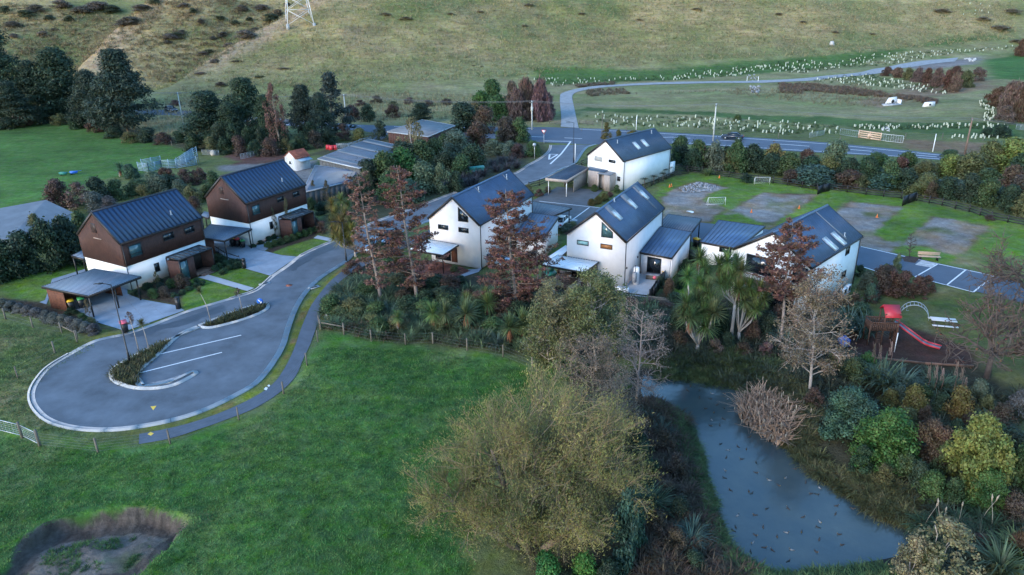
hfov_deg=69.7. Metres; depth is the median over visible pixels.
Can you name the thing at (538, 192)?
shrub
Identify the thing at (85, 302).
young tree
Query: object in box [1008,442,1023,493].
shrub
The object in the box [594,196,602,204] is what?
shrub
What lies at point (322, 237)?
garden path
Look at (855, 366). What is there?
shrub
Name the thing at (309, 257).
damp patch
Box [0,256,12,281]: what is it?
hedge
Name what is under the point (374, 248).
conifer
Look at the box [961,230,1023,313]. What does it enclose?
bare tree
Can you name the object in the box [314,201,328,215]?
shrub
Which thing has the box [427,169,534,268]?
house
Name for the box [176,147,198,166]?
loading ramp
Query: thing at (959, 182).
shrub
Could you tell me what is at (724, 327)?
shrub
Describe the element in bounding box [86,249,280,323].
driveway joint
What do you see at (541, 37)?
hill tussocks
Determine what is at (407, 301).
shrub
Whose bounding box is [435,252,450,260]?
sliding door
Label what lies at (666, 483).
shrub
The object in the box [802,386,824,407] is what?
shrub
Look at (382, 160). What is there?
shrub
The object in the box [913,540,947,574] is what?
shrub
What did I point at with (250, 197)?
house
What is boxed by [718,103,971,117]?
power line
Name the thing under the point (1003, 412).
shrub
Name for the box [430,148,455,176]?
shrub
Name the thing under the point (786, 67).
young plants
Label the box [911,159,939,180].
shrub
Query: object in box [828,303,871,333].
flax
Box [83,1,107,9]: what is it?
gorse bush
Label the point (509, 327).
cabbage tree
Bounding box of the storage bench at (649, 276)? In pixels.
[646,272,660,279]
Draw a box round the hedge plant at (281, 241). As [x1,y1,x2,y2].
[277,238,285,244]
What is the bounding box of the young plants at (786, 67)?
[674,45,1008,79]
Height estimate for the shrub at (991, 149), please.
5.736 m
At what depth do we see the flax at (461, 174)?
124.98 m
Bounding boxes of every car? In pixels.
[164,105,177,111]
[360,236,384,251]
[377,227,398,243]
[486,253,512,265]
[558,215,570,227]
[721,132,743,139]
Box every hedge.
[0,239,27,284]
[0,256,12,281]
[3,227,44,279]
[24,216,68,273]
[27,211,42,225]
[51,213,86,266]
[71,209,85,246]
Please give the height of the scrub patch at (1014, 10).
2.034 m
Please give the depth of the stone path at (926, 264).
85.18 m
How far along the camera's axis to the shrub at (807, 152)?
126.17 m
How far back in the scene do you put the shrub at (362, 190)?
113.30 m
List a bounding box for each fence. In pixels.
[2,308,62,332]
[14,330,77,377]
[38,315,318,452]
[58,323,78,339]
[214,246,239,260]
[318,319,341,327]
[319,319,532,369]
[371,230,427,267]
[515,58,860,79]
[528,178,547,186]
[553,290,648,297]
[563,157,587,168]
[581,126,840,139]
[644,169,688,188]
[649,272,663,295]
[653,270,665,295]
[675,165,817,189]
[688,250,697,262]
[817,183,830,194]
[830,184,902,198]
[902,192,916,205]
[916,194,1023,224]
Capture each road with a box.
[35,144,591,431]
[352,126,393,139]
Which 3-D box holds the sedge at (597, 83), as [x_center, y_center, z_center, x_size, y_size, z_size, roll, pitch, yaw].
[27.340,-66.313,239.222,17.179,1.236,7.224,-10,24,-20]
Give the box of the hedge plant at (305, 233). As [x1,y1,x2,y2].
[302,230,308,236]
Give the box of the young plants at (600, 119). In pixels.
[586,112,687,127]
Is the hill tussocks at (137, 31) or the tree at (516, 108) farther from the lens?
the hill tussocks at (137, 31)
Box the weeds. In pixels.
[28,535,152,574]
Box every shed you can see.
[283,148,311,170]
[305,165,356,202]
[317,139,393,174]
[387,119,454,143]
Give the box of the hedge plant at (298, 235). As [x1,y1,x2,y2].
[295,232,302,238]
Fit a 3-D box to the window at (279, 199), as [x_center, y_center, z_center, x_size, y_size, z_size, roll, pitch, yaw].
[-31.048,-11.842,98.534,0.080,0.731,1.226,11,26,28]
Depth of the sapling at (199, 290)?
72.49 m
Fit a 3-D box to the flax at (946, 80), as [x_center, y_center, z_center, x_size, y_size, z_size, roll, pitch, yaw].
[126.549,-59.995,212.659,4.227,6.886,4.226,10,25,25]
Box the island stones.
[152,375,179,382]
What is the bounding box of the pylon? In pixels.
[285,0,315,29]
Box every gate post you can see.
[16,421,23,438]
[33,429,40,446]
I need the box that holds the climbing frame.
[900,301,928,320]
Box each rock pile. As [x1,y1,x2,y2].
[679,182,718,191]
[749,85,759,92]
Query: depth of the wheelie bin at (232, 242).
95.36 m
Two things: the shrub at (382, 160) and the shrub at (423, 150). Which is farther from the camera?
the shrub at (423, 150)
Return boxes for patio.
[40,269,84,303]
[462,268,480,275]
[612,273,655,296]
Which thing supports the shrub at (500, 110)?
on the ground at (34, 157)
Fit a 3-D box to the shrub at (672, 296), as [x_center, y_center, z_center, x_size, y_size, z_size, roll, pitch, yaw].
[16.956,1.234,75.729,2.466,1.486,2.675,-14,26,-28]
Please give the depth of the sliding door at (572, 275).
82.52 m
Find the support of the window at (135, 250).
in the house at (143, 237)
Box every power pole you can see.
[176,92,183,123]
[530,101,533,129]
[712,103,717,140]
[964,118,972,154]
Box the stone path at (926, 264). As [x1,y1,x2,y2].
[915,261,935,267]
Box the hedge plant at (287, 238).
[283,235,290,242]
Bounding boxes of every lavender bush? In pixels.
[0,298,8,308]
[1,300,15,312]
[9,303,23,313]
[20,304,33,316]
[27,306,41,317]
[38,309,49,323]
[45,311,58,325]
[56,314,67,327]
[64,316,73,328]
[70,318,82,332]
[77,321,90,333]
[86,323,101,336]
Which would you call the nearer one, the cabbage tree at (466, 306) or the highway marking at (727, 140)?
the cabbage tree at (466, 306)
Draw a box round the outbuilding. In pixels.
[0,200,72,249]
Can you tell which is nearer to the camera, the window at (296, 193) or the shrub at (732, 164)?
the window at (296, 193)
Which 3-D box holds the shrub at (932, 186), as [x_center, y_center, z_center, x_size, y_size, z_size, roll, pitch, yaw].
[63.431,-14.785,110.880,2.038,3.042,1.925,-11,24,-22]
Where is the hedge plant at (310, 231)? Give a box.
[306,227,314,234]
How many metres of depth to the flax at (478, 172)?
127.04 m
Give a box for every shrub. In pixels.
[0,116,19,129]
[15,115,33,126]
[31,112,51,124]
[39,178,74,208]
[50,113,66,125]
[63,182,89,209]
[63,307,78,315]
[67,114,84,129]
[77,312,88,320]
[83,117,104,132]
[83,175,112,198]
[83,190,102,212]
[86,317,97,323]
[100,195,117,207]
[102,126,125,138]
[106,178,130,200]
[119,131,139,143]
[119,163,140,178]
[122,178,153,197]
[130,290,142,296]
[133,182,152,198]
[136,127,157,143]
[141,171,158,186]
[141,282,154,290]
[146,288,158,298]
[147,174,170,193]
[152,132,172,144]
[153,277,163,283]
[156,281,165,288]
[157,167,174,175]
[157,285,170,297]
[163,174,176,188]
[165,278,176,288]
[168,100,181,105]
[169,179,186,192]
[171,273,190,288]
[172,130,186,143]
[176,168,195,184]
[181,183,202,202]
[182,132,201,151]
[187,196,202,213]
[191,167,207,184]
[198,184,210,201]
[203,136,220,153]
[205,169,219,186]
[214,254,222,263]
[215,82,226,85]
[215,137,232,155]
[218,255,227,262]
[232,135,246,156]
[246,140,262,156]
[261,137,280,156]
[265,236,272,240]
[277,138,294,154]
[292,134,307,149]
[306,129,324,148]
[307,197,315,209]
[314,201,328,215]
[315,221,329,233]
[318,293,339,317]
[319,129,339,144]
[326,304,349,319]
[336,123,350,140]
[340,294,367,314]
[341,259,363,274]
[343,104,361,120]
[344,305,368,324]
[345,173,370,203]
[350,281,377,296]
[351,127,368,141]
[355,100,366,105]
[358,158,382,190]
[358,167,374,195]
[359,103,375,122]
[362,310,379,323]
[365,300,384,320]
[369,148,396,190]
[369,315,390,334]
[370,96,382,102]
[371,119,388,140]
[372,169,403,203]
[374,241,388,260]
[377,257,397,270]
[384,104,401,117]
[384,312,410,332]
[388,272,406,285]
[389,145,418,183]
[390,255,406,263]
[391,140,414,154]
[392,294,418,314]
[393,288,411,298]
[399,267,411,276]
[400,178,425,203]
[403,97,414,103]
[403,279,426,293]
[410,139,435,164]
[412,154,420,180]
[412,158,438,194]
[414,297,435,314]
[415,289,435,300]
[424,100,433,105]
[424,317,453,333]
[425,272,442,291]
[427,137,444,158]
[428,159,450,192]
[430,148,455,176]
[431,284,460,301]
[433,292,458,311]
[438,127,469,155]
[438,133,446,146]
[439,273,463,290]
[441,98,452,104]
[447,170,464,192]
[448,153,472,175]
[449,306,472,328]
[450,100,480,131]
[450,264,459,272]
[455,275,471,286]
[458,287,476,300]
[460,141,487,166]
[463,119,489,150]
[469,100,479,118]
[470,90,489,105]
[470,297,491,322]
[472,104,497,134]
[472,290,491,303]
[481,316,502,333]
[482,140,505,155]
[483,77,504,104]
[486,94,508,120]
[486,297,511,317]
[489,288,505,301]
[493,115,517,142]
[495,312,509,324]
[501,140,515,158]
[505,299,530,316]
[509,143,526,158]
[511,327,527,339]
[512,116,530,142]
[525,139,543,156]
[525,183,533,193]
[534,188,543,196]
[535,346,562,368]
[535,547,562,574]
[543,357,577,380]
[556,568,575,574]
[561,222,571,233]
[564,353,588,377]
[569,549,599,574]
[570,221,576,227]
[587,198,595,205]
[590,184,598,191]
[591,556,622,574]
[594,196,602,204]
[600,122,612,139]
[600,192,609,201]
[606,480,642,574]
[613,185,620,193]
[614,372,634,390]
[616,129,621,136]
[624,296,639,304]
[628,428,649,445]
[632,437,654,458]
[633,495,647,553]
[635,473,654,494]
[638,296,656,307]
[640,456,660,473]
[645,507,667,535]
[653,428,677,452]
[656,275,664,288]
[657,300,674,310]
[657,479,674,497]
[662,277,674,296]
[663,292,682,306]
[663,525,690,552]
[664,451,688,480]
[665,306,686,333]
[669,493,691,521]
[670,134,689,163]
[670,329,688,345]
[671,143,690,166]
[674,272,685,289]
[679,258,693,275]
[681,148,703,171]
[683,137,709,167]
[685,547,705,571]
[692,144,707,168]
[703,146,728,170]
[704,136,726,170]
[706,337,725,354]
[710,303,730,339]
[719,145,740,172]
[719,379,820,446]
[722,331,735,347]
[724,137,750,173]
[732,114,741,120]
[733,342,755,356]
[740,173,752,183]
[741,143,765,173]
[744,316,760,338]
[753,152,782,176]
[757,309,778,338]
[759,341,776,357]
[762,141,785,173]
[770,302,788,332]
[776,152,801,175]
[781,169,803,184]
[791,164,843,188]
[798,148,821,164]
[801,156,821,180]
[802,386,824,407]
[817,383,881,443]
[819,139,851,166]
[820,152,841,178]
[823,349,847,371]
[834,157,859,183]
[834,169,863,189]
[836,304,851,319]
[838,296,850,305]
[839,356,869,386]
[841,300,874,328]
[845,405,924,478]
[846,443,874,476]
[847,293,864,305]
[852,174,868,189]
[855,264,865,276]
[856,270,875,290]
[857,150,892,171]
[858,157,882,187]
[860,350,876,366]
[864,282,877,302]
[864,287,881,303]
[865,167,902,190]
[869,265,892,294]
[869,462,896,485]
[876,387,901,409]
[878,159,903,189]
[878,269,907,298]
[884,264,898,281]
[889,384,906,407]
[890,270,916,295]
[893,253,902,269]
[894,452,915,483]
[896,149,919,169]
[896,167,918,190]
[897,155,909,169]
[899,383,931,415]
[900,406,918,427]
[901,180,935,197]
[905,275,929,299]
[907,457,931,496]
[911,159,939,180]
[911,469,949,507]
[912,172,938,194]
[912,416,953,469]
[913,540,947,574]
[916,405,931,424]
[917,273,935,292]
[921,385,934,400]
[924,180,938,198]
[928,436,959,475]
[931,392,951,418]
[932,160,942,174]
[934,176,960,200]
[936,153,960,176]
[937,177,964,197]
[939,149,957,157]
[939,383,976,420]
[939,408,1017,509]
[941,476,967,509]
[949,415,965,439]
[953,149,988,178]
[954,170,983,203]
[956,181,990,203]
[959,465,1009,516]
[962,412,975,428]
[968,378,991,406]
[971,177,1001,207]
[972,532,992,546]
[973,391,995,413]
[979,139,1007,170]
[979,167,1005,182]
[980,126,994,136]
[985,215,995,220]
[986,402,1020,428]
[991,123,1014,137]
[991,135,1023,173]
[992,186,1004,200]
[996,184,1023,213]
[996,486,1023,522]
[998,164,1023,192]
[1001,426,1023,482]
[1003,153,1023,169]
[1004,387,1023,418]
[1004,526,1023,555]
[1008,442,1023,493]
[1009,174,1023,193]
[1011,190,1023,217]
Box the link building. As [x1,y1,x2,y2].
[588,166,607,188]
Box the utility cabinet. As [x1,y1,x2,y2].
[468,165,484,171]
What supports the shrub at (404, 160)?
on the ground at (34, 157)
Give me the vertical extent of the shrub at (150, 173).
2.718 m
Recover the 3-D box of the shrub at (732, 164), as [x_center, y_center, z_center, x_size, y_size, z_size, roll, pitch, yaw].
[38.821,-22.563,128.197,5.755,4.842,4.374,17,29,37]
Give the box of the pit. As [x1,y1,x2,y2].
[0,505,189,574]
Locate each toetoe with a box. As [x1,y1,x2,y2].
[895,502,938,540]
[914,498,959,543]
[935,500,985,541]
[959,495,1001,532]
[971,494,1015,540]
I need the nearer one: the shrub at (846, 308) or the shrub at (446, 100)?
the shrub at (846, 308)
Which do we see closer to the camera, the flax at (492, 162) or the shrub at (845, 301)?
the shrub at (845, 301)
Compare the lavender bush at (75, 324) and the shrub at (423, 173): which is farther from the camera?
the shrub at (423, 173)
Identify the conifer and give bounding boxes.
[342,171,402,296]
[372,165,449,295]
[474,189,547,302]
[517,216,569,299]
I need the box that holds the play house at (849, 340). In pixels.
[838,336,850,347]
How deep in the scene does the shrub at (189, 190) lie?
114.01 m
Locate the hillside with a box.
[0,0,1023,99]
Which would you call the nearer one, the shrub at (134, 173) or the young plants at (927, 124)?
the shrub at (134, 173)
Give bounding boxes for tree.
[0,28,34,117]
[0,80,41,126]
[11,59,59,117]
[21,45,79,115]
[63,68,112,125]
[75,46,166,132]
[83,298,91,315]
[112,161,125,176]
[177,89,244,141]
[201,130,210,143]
[209,122,225,143]
[210,101,248,146]
[218,76,260,134]
[224,123,237,150]
[240,125,253,144]
[250,93,282,142]
[254,127,264,145]
[262,81,289,147]
[271,207,277,230]
[278,130,292,147]
[284,84,318,133]
[284,197,290,219]
[301,122,315,136]
[305,92,338,139]
[311,70,357,135]
[321,180,330,199]
[324,191,363,256]
[388,309,404,332]
[395,116,425,155]
[396,334,666,572]
[405,102,433,120]
[419,300,441,324]
[430,298,455,325]
[450,293,481,331]
[460,290,476,303]
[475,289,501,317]
[478,285,491,297]
[495,311,522,343]
[509,306,531,337]
[516,298,577,370]
[517,310,534,335]
[529,275,582,359]
[548,328,640,409]
[561,266,633,370]
[591,364,650,438]
[612,296,671,402]
[672,245,729,349]
[707,247,753,333]
[725,274,772,338]
[752,217,824,339]
[765,264,860,389]
[887,530,933,574]
[906,233,916,256]
[914,511,986,574]
[934,270,1023,378]
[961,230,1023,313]
[990,316,1023,359]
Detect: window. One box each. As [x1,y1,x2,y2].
[128,242,142,257]
[154,262,160,271]
[163,231,174,241]
[184,225,194,234]
[251,204,260,215]
[277,195,283,202]
[292,190,299,197]
[438,224,447,229]
[458,207,467,221]
[458,227,468,232]
[577,240,588,245]
[594,156,602,161]
[600,243,611,249]
[601,222,612,237]
[719,247,730,253]
[745,253,772,277]
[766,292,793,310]
[791,266,807,282]
[845,246,849,255]
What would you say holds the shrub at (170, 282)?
on the ground at (34, 157)
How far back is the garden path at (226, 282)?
84.11 m
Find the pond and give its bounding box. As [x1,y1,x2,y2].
[641,376,912,573]
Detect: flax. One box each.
[328,276,349,292]
[329,280,359,295]
[339,275,363,291]
[340,290,364,302]
[350,273,369,283]
[376,283,399,300]
[379,300,400,318]
[398,316,417,331]
[404,307,427,320]
[405,317,431,335]
[459,171,470,180]
[462,169,477,179]
[462,176,476,186]
[465,174,483,183]
[465,324,489,342]
[467,167,483,177]
[468,325,496,344]
[478,166,491,176]
[484,330,511,349]
[486,157,500,165]
[487,161,505,172]
[492,154,507,163]
[496,162,512,170]
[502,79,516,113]
[503,155,516,163]
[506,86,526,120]
[511,158,523,168]
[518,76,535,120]
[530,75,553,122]
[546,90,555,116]
[614,479,671,521]
[634,404,651,417]
[637,480,676,520]
[642,410,663,424]
[647,416,675,432]
[670,520,710,554]
[671,511,717,544]
[698,167,714,175]
[766,328,806,354]
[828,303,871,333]
[837,358,896,387]
[838,307,889,341]
[853,351,914,394]
[870,362,935,395]
[879,66,892,75]
[890,67,903,77]
[902,66,913,79]
[909,66,923,81]
[909,363,968,398]
[921,67,933,85]
[928,67,945,86]
[930,368,969,396]
[941,69,953,90]
[945,70,962,92]
[951,66,964,75]
[959,529,1023,574]
[961,69,975,87]
[972,66,988,81]
[974,407,1018,430]
[978,522,1023,574]
[984,87,1009,107]
[984,523,1023,567]
[993,104,1015,123]
[995,77,1023,117]
[1010,86,1023,122]
[1012,39,1023,56]
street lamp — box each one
[94,282,130,361]
[330,221,347,261]
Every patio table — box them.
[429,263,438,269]
[562,271,571,278]
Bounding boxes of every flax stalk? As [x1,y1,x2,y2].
[872,343,875,361]
[878,344,881,366]
[888,340,892,367]
[926,365,930,385]
[933,363,938,388]
[939,367,943,391]
[953,362,958,385]
[959,367,963,383]
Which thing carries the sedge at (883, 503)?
on the ground at (34, 157)
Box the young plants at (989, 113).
[980,100,995,120]
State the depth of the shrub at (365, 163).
119.90 m
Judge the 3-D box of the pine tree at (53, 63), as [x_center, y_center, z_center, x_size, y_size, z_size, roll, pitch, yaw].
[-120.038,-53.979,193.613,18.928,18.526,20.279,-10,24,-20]
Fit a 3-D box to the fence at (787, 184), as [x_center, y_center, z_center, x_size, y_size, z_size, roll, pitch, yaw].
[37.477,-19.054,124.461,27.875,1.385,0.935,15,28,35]
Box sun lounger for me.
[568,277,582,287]
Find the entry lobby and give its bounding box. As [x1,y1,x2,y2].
[597,171,615,190]
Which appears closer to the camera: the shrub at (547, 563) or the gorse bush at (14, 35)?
the shrub at (547, 563)
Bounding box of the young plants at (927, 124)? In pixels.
[847,120,1008,129]
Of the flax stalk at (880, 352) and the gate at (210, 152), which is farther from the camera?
the gate at (210, 152)
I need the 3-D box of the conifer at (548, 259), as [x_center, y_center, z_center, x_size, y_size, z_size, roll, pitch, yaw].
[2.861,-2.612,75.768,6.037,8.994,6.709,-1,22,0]
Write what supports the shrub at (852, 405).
on the ground at (34, 157)
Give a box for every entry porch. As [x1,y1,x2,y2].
[165,245,216,279]
[278,208,315,238]
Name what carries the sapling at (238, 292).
on the island bed at (232, 317)
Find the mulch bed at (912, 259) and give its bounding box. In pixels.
[902,256,918,262]
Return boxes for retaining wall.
[654,298,815,314]
[839,348,973,367]
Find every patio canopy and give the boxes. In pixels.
[410,239,458,273]
[541,255,598,287]
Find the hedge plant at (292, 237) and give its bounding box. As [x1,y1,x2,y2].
[290,233,298,240]
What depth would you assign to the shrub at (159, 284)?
82.33 m
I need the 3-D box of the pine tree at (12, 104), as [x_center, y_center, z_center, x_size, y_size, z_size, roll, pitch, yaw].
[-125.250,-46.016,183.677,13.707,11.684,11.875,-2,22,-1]
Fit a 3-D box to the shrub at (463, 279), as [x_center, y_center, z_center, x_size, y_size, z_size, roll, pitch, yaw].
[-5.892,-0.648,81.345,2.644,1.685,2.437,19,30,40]
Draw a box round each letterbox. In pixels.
[173,296,181,308]
[241,258,246,268]
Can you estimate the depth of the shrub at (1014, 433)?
47.88 m
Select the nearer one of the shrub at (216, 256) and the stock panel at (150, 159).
the shrub at (216, 256)
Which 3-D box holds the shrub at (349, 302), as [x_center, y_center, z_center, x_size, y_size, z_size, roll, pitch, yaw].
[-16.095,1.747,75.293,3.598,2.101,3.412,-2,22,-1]
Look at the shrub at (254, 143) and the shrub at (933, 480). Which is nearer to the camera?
the shrub at (933, 480)
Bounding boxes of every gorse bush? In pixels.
[0,6,8,12]
[3,20,24,26]
[9,33,18,37]
[15,10,35,16]
[26,4,44,12]
[36,31,48,36]
[41,15,54,19]
[49,0,74,7]
[62,15,75,21]
[69,6,96,12]
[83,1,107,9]
[102,4,121,12]
[112,16,139,25]
[130,4,151,10]
[147,0,161,3]
[160,33,180,38]
[172,32,182,37]
[176,3,188,6]
[189,7,196,12]
[197,18,204,23]
[208,59,218,62]
[218,32,226,36]
[233,29,255,38]
[234,4,248,10]
[250,27,258,31]
[255,4,269,9]
[263,13,278,20]
[272,9,282,15]
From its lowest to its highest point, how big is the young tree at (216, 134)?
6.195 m
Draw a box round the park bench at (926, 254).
[918,251,940,260]
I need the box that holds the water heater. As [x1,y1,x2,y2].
[632,265,639,284]
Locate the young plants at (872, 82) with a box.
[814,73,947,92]
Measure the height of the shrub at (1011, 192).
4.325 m
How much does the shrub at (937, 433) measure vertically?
4.198 m
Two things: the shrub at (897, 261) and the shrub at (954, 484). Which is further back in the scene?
the shrub at (897, 261)
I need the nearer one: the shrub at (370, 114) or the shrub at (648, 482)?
the shrub at (648, 482)
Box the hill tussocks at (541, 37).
[0,0,1015,88]
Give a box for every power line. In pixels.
[350,94,533,101]
[537,102,702,106]
[538,101,704,105]
[544,101,716,105]
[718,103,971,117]
[720,105,949,119]
[721,104,902,117]
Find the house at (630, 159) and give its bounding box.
[586,128,672,189]
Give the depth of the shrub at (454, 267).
84.94 m
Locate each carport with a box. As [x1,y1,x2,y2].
[41,268,141,316]
[71,251,86,273]
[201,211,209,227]
[204,224,251,256]
[533,201,571,218]
[544,245,566,276]
[545,164,588,196]
[662,214,701,248]
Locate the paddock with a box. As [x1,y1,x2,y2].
[0,329,541,574]
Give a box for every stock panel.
[137,162,148,170]
[140,155,160,164]
[147,161,161,170]
[160,159,175,168]
[175,156,197,168]
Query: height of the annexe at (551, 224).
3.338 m
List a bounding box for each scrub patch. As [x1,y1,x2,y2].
[934,8,952,11]
[975,17,990,19]
[990,25,1010,29]
[1003,8,1023,12]
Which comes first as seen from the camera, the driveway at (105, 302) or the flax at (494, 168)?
the driveway at (105, 302)
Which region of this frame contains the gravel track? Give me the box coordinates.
[560,58,957,127]
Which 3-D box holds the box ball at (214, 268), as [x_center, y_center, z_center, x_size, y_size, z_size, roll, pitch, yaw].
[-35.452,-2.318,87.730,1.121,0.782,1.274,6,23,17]
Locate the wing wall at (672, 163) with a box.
[669,161,674,174]
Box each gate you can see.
[0,420,19,434]
[19,425,36,442]
[202,150,218,154]
[858,130,881,140]
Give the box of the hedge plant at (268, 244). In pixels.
[264,241,272,247]
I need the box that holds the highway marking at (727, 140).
[178,115,943,158]
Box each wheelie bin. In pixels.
[66,298,74,308]
[76,296,84,307]
[119,319,128,332]
[229,238,235,246]
[234,237,239,246]
[239,239,244,247]
[692,237,700,246]
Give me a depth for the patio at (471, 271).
85.76 m
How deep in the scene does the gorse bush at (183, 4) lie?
276.40 m
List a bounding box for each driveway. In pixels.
[66,288,183,329]
[214,241,295,274]
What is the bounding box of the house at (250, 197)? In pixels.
[204,159,307,244]
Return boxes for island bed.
[203,305,263,325]
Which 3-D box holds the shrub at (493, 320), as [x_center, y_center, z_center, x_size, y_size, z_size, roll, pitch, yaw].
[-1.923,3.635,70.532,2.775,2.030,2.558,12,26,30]
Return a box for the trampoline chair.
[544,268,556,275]
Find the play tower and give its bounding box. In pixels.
[862,304,901,344]
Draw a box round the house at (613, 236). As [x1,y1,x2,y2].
[565,181,664,286]
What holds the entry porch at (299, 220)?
on the ground at (34, 157)
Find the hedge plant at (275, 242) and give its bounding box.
[271,239,280,246]
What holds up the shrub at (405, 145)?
on the ground at (34, 157)
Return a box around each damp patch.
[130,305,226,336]
[289,242,339,270]
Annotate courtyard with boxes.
[533,187,601,223]
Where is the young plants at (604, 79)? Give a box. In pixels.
[535,73,687,86]
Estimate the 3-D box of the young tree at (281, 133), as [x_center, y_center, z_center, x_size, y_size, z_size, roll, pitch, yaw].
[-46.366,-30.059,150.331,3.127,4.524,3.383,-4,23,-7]
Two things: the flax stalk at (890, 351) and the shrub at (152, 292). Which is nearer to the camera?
the flax stalk at (890, 351)
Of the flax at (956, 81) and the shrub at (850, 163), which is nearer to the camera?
the shrub at (850, 163)
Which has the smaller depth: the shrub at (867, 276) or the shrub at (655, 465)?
the shrub at (655, 465)
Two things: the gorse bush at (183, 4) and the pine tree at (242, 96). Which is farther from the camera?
the gorse bush at (183, 4)
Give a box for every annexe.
[516,212,558,257]
[640,226,691,278]
[700,220,765,264]
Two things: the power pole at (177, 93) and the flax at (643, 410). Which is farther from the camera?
the power pole at (177, 93)
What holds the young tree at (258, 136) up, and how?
on the ground at (34, 157)
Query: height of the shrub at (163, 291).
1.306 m
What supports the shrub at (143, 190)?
on the ground at (34, 157)
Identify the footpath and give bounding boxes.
[139,230,429,443]
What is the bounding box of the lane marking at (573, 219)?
[541,201,992,291]
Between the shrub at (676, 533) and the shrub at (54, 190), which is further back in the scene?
the shrub at (54, 190)
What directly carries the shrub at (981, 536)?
on the ground at (34, 157)
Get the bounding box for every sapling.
[125,311,138,348]
[135,317,148,345]
[194,286,211,322]
[234,288,242,311]
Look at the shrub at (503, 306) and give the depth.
72.97 m
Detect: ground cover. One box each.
[104,337,170,386]
[201,302,270,324]
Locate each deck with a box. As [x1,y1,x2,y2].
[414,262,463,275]
[552,270,587,289]
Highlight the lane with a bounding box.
[691,223,1023,301]
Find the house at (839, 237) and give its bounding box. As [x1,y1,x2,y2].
[728,204,863,314]
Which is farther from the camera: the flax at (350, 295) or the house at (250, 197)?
the house at (250, 197)
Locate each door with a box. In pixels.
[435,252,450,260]
[451,248,457,262]
[571,270,589,277]
[647,256,661,272]
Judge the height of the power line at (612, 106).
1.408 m
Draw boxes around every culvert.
[882,97,901,105]
[922,101,934,106]
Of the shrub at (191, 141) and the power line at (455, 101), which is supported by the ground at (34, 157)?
the shrub at (191, 141)
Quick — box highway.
[133,109,943,159]
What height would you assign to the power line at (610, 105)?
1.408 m
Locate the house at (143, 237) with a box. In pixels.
[76,188,205,290]
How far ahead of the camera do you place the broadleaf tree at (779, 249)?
65.76 m
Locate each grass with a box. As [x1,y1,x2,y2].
[0,322,94,440]
[25,79,483,143]
[586,82,915,106]
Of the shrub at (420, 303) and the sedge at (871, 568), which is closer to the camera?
the sedge at (871, 568)
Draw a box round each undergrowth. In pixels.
[311,268,670,353]
[563,290,710,361]
[621,392,765,574]
[634,300,1023,574]
[713,306,859,391]
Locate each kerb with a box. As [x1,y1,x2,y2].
[27,144,595,431]
[109,326,200,389]
[197,302,269,328]
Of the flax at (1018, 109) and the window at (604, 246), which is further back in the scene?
the flax at (1018, 109)
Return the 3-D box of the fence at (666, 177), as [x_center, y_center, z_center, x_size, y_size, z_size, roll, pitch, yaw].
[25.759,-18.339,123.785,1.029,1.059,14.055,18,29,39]
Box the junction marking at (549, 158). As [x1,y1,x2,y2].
[548,141,570,163]
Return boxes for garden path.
[199,275,252,290]
[253,237,279,250]
[314,235,331,240]
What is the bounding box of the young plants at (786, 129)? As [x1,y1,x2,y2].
[670,115,838,134]
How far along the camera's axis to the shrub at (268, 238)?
97.53 m
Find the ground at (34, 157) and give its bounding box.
[0,49,1023,574]
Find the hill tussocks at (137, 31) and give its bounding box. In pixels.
[0,0,280,84]
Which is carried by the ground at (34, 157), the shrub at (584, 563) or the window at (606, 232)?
the shrub at (584, 563)
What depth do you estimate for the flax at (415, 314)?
73.25 m
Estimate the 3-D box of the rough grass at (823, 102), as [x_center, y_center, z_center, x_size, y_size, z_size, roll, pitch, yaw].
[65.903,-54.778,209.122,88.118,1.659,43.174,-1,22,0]
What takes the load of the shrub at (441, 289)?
on the ground at (34, 157)
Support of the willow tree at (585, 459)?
on the ground at (34, 157)
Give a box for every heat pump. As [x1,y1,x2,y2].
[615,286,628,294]
[845,283,851,292]
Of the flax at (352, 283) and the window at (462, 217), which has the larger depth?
the window at (462, 217)
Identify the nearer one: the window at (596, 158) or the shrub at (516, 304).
the shrub at (516, 304)
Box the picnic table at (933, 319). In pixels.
[928,316,958,330]
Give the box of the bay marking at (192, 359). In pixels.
[140,335,240,372]
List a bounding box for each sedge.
[575,80,614,86]
[584,86,629,95]
[647,399,902,574]
[650,343,795,397]
[758,368,925,532]
[777,84,804,93]
[778,81,891,96]
[895,92,938,103]
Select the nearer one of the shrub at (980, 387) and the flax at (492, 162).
the shrub at (980, 387)
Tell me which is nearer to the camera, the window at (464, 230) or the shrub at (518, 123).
the window at (464, 230)
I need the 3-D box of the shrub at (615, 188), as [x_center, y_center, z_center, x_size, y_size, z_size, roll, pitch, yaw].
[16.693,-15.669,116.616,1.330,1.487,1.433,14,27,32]
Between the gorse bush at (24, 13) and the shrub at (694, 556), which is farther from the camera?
the gorse bush at (24, 13)
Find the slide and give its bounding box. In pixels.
[895,320,941,348]
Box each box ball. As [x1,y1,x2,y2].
[170,292,178,297]
[179,289,185,294]
[185,286,192,290]
[192,282,199,287]
[199,280,205,285]
[211,265,220,270]
[219,268,227,274]
[221,259,229,266]
[226,264,233,270]
[232,262,239,269]
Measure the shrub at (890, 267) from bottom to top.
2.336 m

